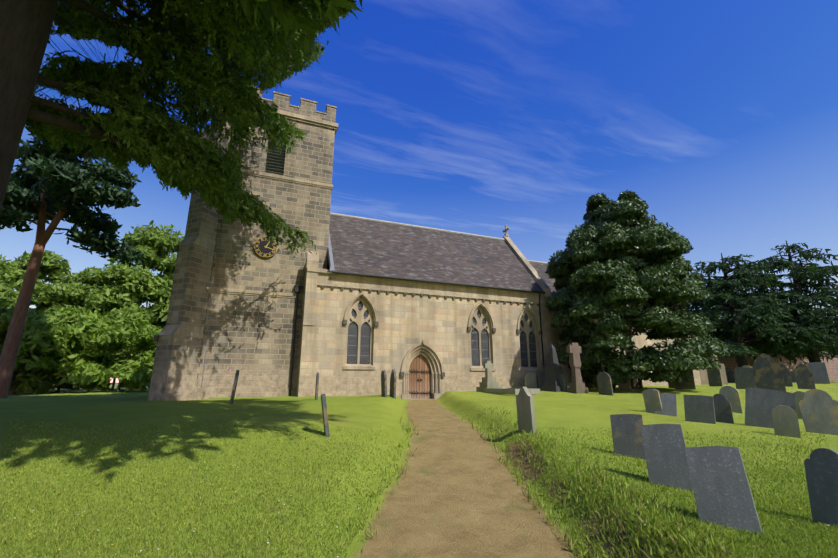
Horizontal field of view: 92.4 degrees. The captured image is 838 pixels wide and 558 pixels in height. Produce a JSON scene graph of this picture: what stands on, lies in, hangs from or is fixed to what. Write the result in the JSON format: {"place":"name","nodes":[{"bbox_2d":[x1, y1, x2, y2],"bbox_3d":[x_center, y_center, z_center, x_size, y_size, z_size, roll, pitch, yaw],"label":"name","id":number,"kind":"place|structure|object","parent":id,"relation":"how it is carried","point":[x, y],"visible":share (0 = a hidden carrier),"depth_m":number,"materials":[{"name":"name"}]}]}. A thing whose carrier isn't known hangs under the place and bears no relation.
{"place":"outdoors","nodes":[
{"label":"outdoors","id":0,"kind":"place"},
{"bbox_2d":[0,0,363,258],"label":"tree","id":1,"kind":"object","parent":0,"point":[180,171],"depth_m":10.25,"materials":[{"name":"green plant"}]},
{"bbox_2d":[148,89,335,400],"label":"church tower","id":2,"kind":"structure","parent":0,"point":[250,338],"depth_m":16.70,"materials":[{"name":"beige stone"}]},
{"bbox_2d":[201,223,334,387],"bbox_3d":[-2.078,-0.992,21.616,16.710,14.200,6.261,6,-15,-21],"label":"church leadwork","id":3,"kind":"object","parent":2,"relation":"attached to","point":[331,261],"visible":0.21,"depth_m":17.54,"materials":[{"name":"grey metal"}]},
{"bbox_2d":[153,131,542,378],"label":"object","id":4,"kind":"object","parent":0,"point":[176,249],"visible":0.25,"depth_m":18.05,"materials":[{"name":"beige stone"}]},
{"bbox_2d":[0,382,837,557],"bbox_3d":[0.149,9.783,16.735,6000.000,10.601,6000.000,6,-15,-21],"label":"ground","id":5,"kind":"structure","parent":0,"point":[458,493],"depth_m":6.98,"materials":[{"name":"green plant"}]},
{"bbox_2d":[0,280,45,376],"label":"tree","id":6,"kind":"object","parent":5,"relation":"on","point":[8,297],"visible":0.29,"depth_m":26.06,"materials":[{"name":"green plant"}]},
{"bbox_2d":[0,308,85,394],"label":"tree","id":7,"kind":"object","parent":5,"relation":"on","point":[48,328],"depth_m":25.55,"materials":[{"name":"green plant"}]},
{"bbox_2d":[0,296,102,391],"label":"tree","id":8,"kind":"object","parent":5,"relation":"on","point":[72,303],"visible":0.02,"depth_m":36.12,"materials":[{"name":"green plant"}]},
{"bbox_2d":[0,250,103,309],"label":"tree","id":9,"kind":"object","parent":5,"relation":"on","point":[55,269],"visible":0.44,"depth_m":36.79,"materials":[{"name":"green plant"}]},
{"bbox_2d":[9,303,115,394],"bbox_3d":[-24.819,4.912,28.264,6.247,6.571,6.368,6,-15,-21],"label":"tree","id":10,"kind":"object","parent":5,"relation":"on","point":[69,316],"depth_m":27.20,"materials":[{"name":"green plant"}]},
{"bbox_2d":[0,126,146,397],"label":"pine","id":11,"kind":"object","parent":5,"relation":"on","point":[56,173],"depth_m":20.19,"materials":[{"name":"green plant"}]},
{"bbox_2d":[53,304,161,391],"bbox_3d":[-21.872,5.166,29.527,6.686,6.640,7.375,6,-15,-21],"label":"tree","id":12,"kind":"object","parent":5,"relation":"on","point":[113,338],"depth_m":27.63,"materials":[{"name":"green plant"}]},
{"bbox_2d":[80,288,165,389],"bbox_3d":[-27.271,5.399,36.755,10.586,9.875,10.143,6,-15,-21],"label":"tree","id":13,"kind":"object","parent":5,"relation":"on","point":[154,323],"depth_m":36.20,"materials":[{"name":"green plant"}]},
{"bbox_2d":[72,220,184,389],"bbox_3d":[-25.662,2.562,38.149,12.735,15.988,12.416,6,-15,-21],"label":"tree","id":14,"kind":"object","parent":5,"relation":"on","point":[119,279],"depth_m":35.23,"materials":[{"name":"green plant"}]},
{"bbox_2d":[116,327,161,390],"bbox_3d":[-19.095,6.231,31.110,6.720,5.228,6.319,6,-15,-21],"label":"hedge","id":15,"kind":"object","parent":5,"relation":"on","point":[132,384],"visible":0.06,"depth_m":29.00,"materials":[{"name":"green plant"}]},
{"bbox_2d":[229,370,238,403],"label":"headstone","id":16,"kind":"object","parent":5,"relation":"on","point":[234,387],"visible":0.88,"depth_m":12.82,"materials":[{"name":"stone"}]},
{"bbox_2d":[315,372,318,399],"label":"headstone","id":17,"kind":"object","parent":5,"relation":"on","point":[317,385],"visible":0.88,"depth_m":14.34,"materials":[{"name":"stone"}]},
{"bbox_2d":[321,394,329,436],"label":"headstone","id":18,"kind":"object","parent":5,"relation":"on","point":[325,415],"visible":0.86,"depth_m":8.17,"materials":[{"name":"stone"}]},
{"bbox_2d":[381,370,386,396],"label":"headstone","id":19,"kind":"object","parent":5,"relation":"on","point":[383,384],"visible":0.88,"depth_m":15.76,"materials":[{"name":"stone"}]},
{"bbox_2d":[390,369,395,398],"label":"headstone","id":20,"kind":"object","parent":5,"relation":"on","point":[393,384],"visible":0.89,"depth_m":16.17,"materials":[{"name":"stone"}]},
{"bbox_2d":[15,403,829,556],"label":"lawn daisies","id":21,"kind":"object","parent":5,"relation":"on","point":[358,508],"visible":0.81,"depth_m":4.76,"materials":[{"name":"white plant"}]},
{"bbox_2d":[158,85,727,399],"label":"stone trim","id":22,"kind":"structure","parent":5,"relation":"on","point":[327,278],"depth_m":18.57,"materials":[{"name":"beige stone"}]},
{"bbox_2d":[254,237,276,257],"bbox_3d":[-6.652,-1.377,17.436,0.940,0.940,0.100,6,-15,-21],"label":"clock face","id":23,"kind":"object","parent":22,"relation":"attached to","point":[261,247],"visible":0.58,"depth_m":17.36,"materials":[{"name":"black"}]},
{"bbox_2d":[254,237,276,256],"bbox_3d":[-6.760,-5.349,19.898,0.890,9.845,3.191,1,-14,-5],"label":"church clock gilding","id":24,"kind":"object","parent":22,"relation":"attached to","point":[265,247],"visible":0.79,"depth_m":17.37,"materials":[{"name":"gold metal"}]},
{"bbox_2d":[265,139,285,174],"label":"church belfry louvres","id":25,"kind":"object","parent":22,"relation":"attached to","point":[275,161],"visible":0.54,"depth_m":18.67,"materials":[{"name":"grey wood"}]},
{"bbox_2d":[409,355,430,398],"bbox_3d":[0.004,4.467,18.464,1.120,2.003,0.060,6,-15,-21],"label":"church door","id":26,"kind":"structure","parent":22,"relation":"in","point":[425,384],"depth_m":18.43,"materials":[{"name":"brown wood"}]},
{"bbox_2d":[409,354,429,398],"bbox_3d":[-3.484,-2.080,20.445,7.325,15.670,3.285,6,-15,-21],"label":"door hinges","id":27,"kind":"object","parent":26,"relation":"attached to","point":[419,380],"visible":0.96,"depth_m":18.37,"materials":[{"name":"black metal"}]},
{"bbox_2d":[347,301,626,367],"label":"windows","id":28,"kind":"structure","parent":22,"relation":"in","point":[352,344],"depth_m":19.61,"materials":[{"name":"grey glass"}]},
{"bbox_2d":[476,361,501,391],"bbox_3d":[3.032,4.274,17.445,0.800,1.400,0.800,7,-16,-25],"label":"grave cross","id":29,"kind":"object","parent":5,"relation":"on","point":[488,380],"visible":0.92,"depth_m":17.30,"materials":[{"name":"stone"}]},
{"bbox_2d":[484,388,539,394],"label":"grave kerb","id":30,"kind":"structure","parent":5,"relation":"on","point":[512,391],"depth_m":15.53,"materials":[{"name":"stone"}]},
{"bbox_2d":[516,387,536,433],"bbox_3d":[2.284,2.962,8.543,0.130,1.299,0.367,9,-17,-39],"label":"headstone","id":31,"kind":"object","parent":5,"relation":"on","point":[526,418],"visible":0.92,"depth_m":8.51,"materials":[{"name":"stone"}]},
{"bbox_2d":[524,372,536,388],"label":"headstone","id":32,"kind":"object","parent":5,"relation":"on","point":[530,379],"visible":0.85,"depth_m":19.30,"materials":[{"name":"stone"}]},
{"bbox_2d":[536,369,545,389],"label":"headstone","id":33,"kind":"object","parent":5,"relation":"on","point":[540,376],"visible":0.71,"depth_m":19.43,"materials":[{"name":"stone"}]},
{"bbox_2d":[541,344,569,391],"bbox_3d":[5.950,3.932,17.742,0.840,2.150,0.840,8,-16,-29],"label":"grave obelisk","id":34,"kind":"object","parent":5,"relation":"on","point":[553,367],"visible":0.88,"depth_m":17.53,"materials":[{"name":"stone"}]},
{"bbox_2d":[558,375,566,391],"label":"headstone","id":35,"kind":"object","parent":5,"relation":"on","point":[562,380],"visible":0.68,"depth_m":17.14,"materials":[{"name":"stone"}]},
{"bbox_2d":[562,369,569,385],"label":"headstone","id":36,"kind":"object","parent":5,"relation":"on","point":[566,373],"visible":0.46,"depth_m":19.83,"materials":[{"name":"stone"}]},
{"bbox_2d":[566,343,588,393],"bbox_3d":[6.612,3.780,16.943,0.580,2.150,0.580,4,-15,-16],"label":"celtic cross","id":37,"kind":"object","parent":5,"relation":"on","point":[577,384],"visible":1,"depth_m":16.85,"materials":[{"name":"beige stone"}]},
{"bbox_2d":[582,377,591,388],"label":"headstone","id":38,"kind":"object","parent":5,"relation":"on","point":[587,382],"depth_m":20.49,"materials":[{"name":"stone"}]},
{"bbox_2d":[597,372,612,395],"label":"headstone","id":39,"kind":"object","parent":5,"relation":"on","point":[604,382],"visible":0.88,"depth_m":16.01,"materials":[{"name":"stone"}]},
{"bbox_2d":[618,380,630,389],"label":"headstone","id":40,"kind":"object","parent":5,"relation":"on","point":[624,386],"visible":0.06,"depth_m":18.44,"materials":[{"name":"stone"}]},
{"bbox_2d":[610,414,645,459],"bbox_3d":[3.515,2.800,6.692,0.504,1.051,0.060,-13,-32,32],"label":"headstone","id":41,"kind":"object","parent":5,"relation":"on","point":[627,435],"visible":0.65,"depth_m":6.76,"materials":[{"name":"stone"}]},
{"bbox_2d":[545,190,729,388],"bbox_3d":[10.323,0.530,20.526,7.781,10.448,8.233,6,-15,-21],"label":"holly","id":42,"kind":"object","parent":5,"relation":"on","point":[608,242],"depth_m":18.13,"materials":[{"name":"green plant"}]},
{"bbox_2d":[642,389,661,412],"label":"headstone","id":43,"kind":"object","parent":5,"relation":"on","point":[652,400],"visible":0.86,"depth_m":11.45,"materials":[{"name":"grey stone"}]},
{"bbox_2d":[655,393,676,416],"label":"headstone","id":44,"kind":"object","parent":5,"relation":"on","point":[669,403],"visible":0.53,"depth_m":11.23,"materials":[{"name":"stone"}]},
{"bbox_2d":[640,424,692,491],"bbox_3d":[3.289,2.515,5.292,0.499,1.154,0.060,-16,-36,34],"label":"headstone","id":45,"kind":"object","parent":5,"relation":"on","point":[665,454],"visible":0.65,"depth_m":5.35,"materials":[{"name":"stone"}]},
{"bbox_2d":[668,382,674,387],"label":"headstone","id":46,"kind":"object","parent":5,"relation":"on","point":[671,385],"visible":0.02,"depth_m":20.49,"materials":[{"name":"stone"}]},
{"bbox_2d":[674,369,695,389],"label":"headstone","id":47,"kind":"object","parent":5,"relation":"on","point":[685,385],"visible":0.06,"depth_m":19.06,"materials":[{"name":"stone"}]},
{"bbox_2d":[683,395,715,423],"bbox_3d":[6.998,3.426,10.009,0.630,1.026,0.060,-9,-21,43],"label":"headstone","id":48,"kind":"object","parent":5,"relation":"on","point":[699,408],"visible":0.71,"depth_m":10.02,"materials":[{"name":"stone"}]},
{"bbox_2d":[707,368,722,385],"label":"headstone","id":49,"kind":"object","parent":5,"relation":"on","point":[714,377],"visible":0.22,"depth_m":22.34,"materials":[{"name":"stone"}]},
{"bbox_2d":[684,446,762,535],"bbox_3d":[2.988,2.225,3.919,0.476,1.098,0.065,-19,-36,38],"label":"headstone","id":50,"kind":"object","parent":5,"relation":"on","point":[721,488],"visible":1,"depth_m":3.97,"materials":[{"name":"stone"}]},
{"bbox_2d":[713,394,733,423],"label":"headstone","id":51,"kind":"object","parent":5,"relation":"on","point":[723,409],"visible":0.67,"depth_m":10.22,"materials":[{"name":"stone"}]},
{"bbox_2d":[725,368,734,382],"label":"headstone","id":52,"kind":"object","parent":5,"relation":"on","point":[730,375],"visible":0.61,"depth_m":33.30,"materials":[{"name":"stone"}]},
{"bbox_2d":[719,386,742,413],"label":"headstone","id":53,"kind":"object","parent":5,"relation":"on","point":[731,394],"visible":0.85,"depth_m":11.90,"materials":[{"name":"grey stone"}]},
{"bbox_2d":[735,367,755,388],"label":"headstone","id":54,"kind":"object","parent":5,"relation":"on","point":[744,377],"visible":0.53,"depth_m":20.19,"materials":[{"name":"stone"}]},
{"bbox_2d":[686,253,837,366],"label":"cedar","id":55,"kind":"object","parent":5,"relation":"on","point":[757,322],"depth_m":31.68,"materials":[{"name":"green plant"}]},
{"bbox_2d":[753,353,785,391],"bbox_3d":[15.500,4.346,17.818,0.991,2.088,0.080,-13,-19,41],"label":"headstone","id":56,"kind":"object","parent":5,"relation":"on","point":[767,372],"visible":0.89,"depth_m":17.82,"materials":[{"name":"stone"}]},
{"bbox_2d":[745,387,794,427],"bbox_3d":[8.333,3.269,9.552,0.908,1.265,0.061,-1,-17,42],"label":"headstone","id":57,"kind":"object","parent":5,"relation":"on","point":[761,404],"visible":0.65,"depth_m":9.64,"materials":[{"name":"stone"}]},
{"bbox_2d":[711,268,837,366],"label":"cedar","id":58,"kind":"object","parent":5,"relation":"on","point":[789,357],"depth_m":39.82,"materials":[{"name":"green plant"}]},
{"bbox_2d":[718,354,837,381],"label":"outbuilding brick walls","id":59,"kind":"structure","parent":5,"relation":"on","point":[831,366],"depth_m":41.25,"materials":[{"name":"brown brick"}]},
{"bbox_2d":[772,405,800,437],"bbox_3d":[7.754,3.182,8.467,0.405,0.994,0.090,-8,-16,40],"label":"headstone","id":60,"kind":"object","parent":5,"relation":"on","point":[785,421],"visible":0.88,"depth_m":8.47,"materials":[{"name":"stone"}]},
{"bbox_2d":[780,364,792,386],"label":"headstone","id":61,"kind":"object","parent":5,"relation":"on","point":[786,376],"visible":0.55,"depth_m":23.00,"materials":[{"name":"stone"}]},
{"bbox_2d":[738,240,837,362],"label":"cedar","id":62,"kind":"object","parent":5,"relation":"on","point":[823,297],"depth_m":33.15,"materials":[{"name":"green plant"}]},
{"bbox_2d":[790,371,796,382],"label":"headstone","id":63,"kind":"object","parent":5,"relation":"on","point":[792,374],"visible":0.17,"depth_m":31.27,"materials":[{"name":"stone"}]},
{"bbox_2d":[794,391,804,418],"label":"headstone","id":64,"kind":"object","parent":5,"relation":"on","point":[799,396],"visible":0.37,"depth_m":11.24,"materials":[{"name":"stone"}]},
{"bbox_2d":[794,363,815,388],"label":"headstone","id":65,"kind":"object","parent":5,"relation":"on","point":[804,376],"visible":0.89,"depth_m":20.45,"materials":[{"name":"stone"}]},
{"bbox_2d":[798,389,837,434],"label":"headstone","id":66,"kind":"object","parent":5,"relation":"on","point":[819,410],"visible":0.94,"depth_m":9.01,"materials":[{"name":"grey stone"}]},
{"bbox_2d":[808,362,829,383],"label":"headstone","id":67,"kind":"object","parent":5,"relation":"on","point":[819,372],"visible":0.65,"depth_m":26.18,"materials":[{"name":"stone"}]},
{"bbox_2d":[804,448,837,527],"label":"headstone","id":68,"kind":"object","parent":5,"relation":"on","point":[821,467],"visible":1,"depth_m":3.96,"materials":[{"name":"stone"}]},
{"bbox_2d":[0,407,837,557],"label":"grass","id":69,"kind":"structure","parent":0,"point":[684,533],"depth_m":4.70,"materials":[{"name":"green plant"}]},
{"bbox_2d":[0,0,837,382],"label":"sky","id":70,"kind":"structure","parent":0,"point":[479,117],"materials":[{"name":"blue"}]},
{"bbox_2d":[296,240,700,398],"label":"church nave walls","id":71,"kind":"structure","parent":0,"point":[409,321],"depth_m":18.41,"materials":[{"name":"beige stone"}]},
{"bbox_2d":[288,271,545,395],"bbox_3d":[0.651,2.827,18.908,12.800,5.460,0.955,6,-15,-21],"label":"gutter and downpipes","id":72,"kind":"object","parent":71,"relation":"attached to","point":[297,291],"visible":0.96,"depth_m":18.38,"materials":[{"name":"black metal"}]},
{"bbox_2d":[327,215,676,312],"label":"church roof tiles","id":73,"kind":"object","parent":71,"relation":"on","point":[371,247],"visible":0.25,"depth_m":21.24,"materials":[{"name":"grey tile"}]},
{"bbox_2d":[330,212,547,263],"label":"church ridge tiles","id":74,"kind":"object","parent":73,"relation":"on","point":[395,223],"visible":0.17,"depth_m":23.55,"materials":[{"name":"beige stone"}]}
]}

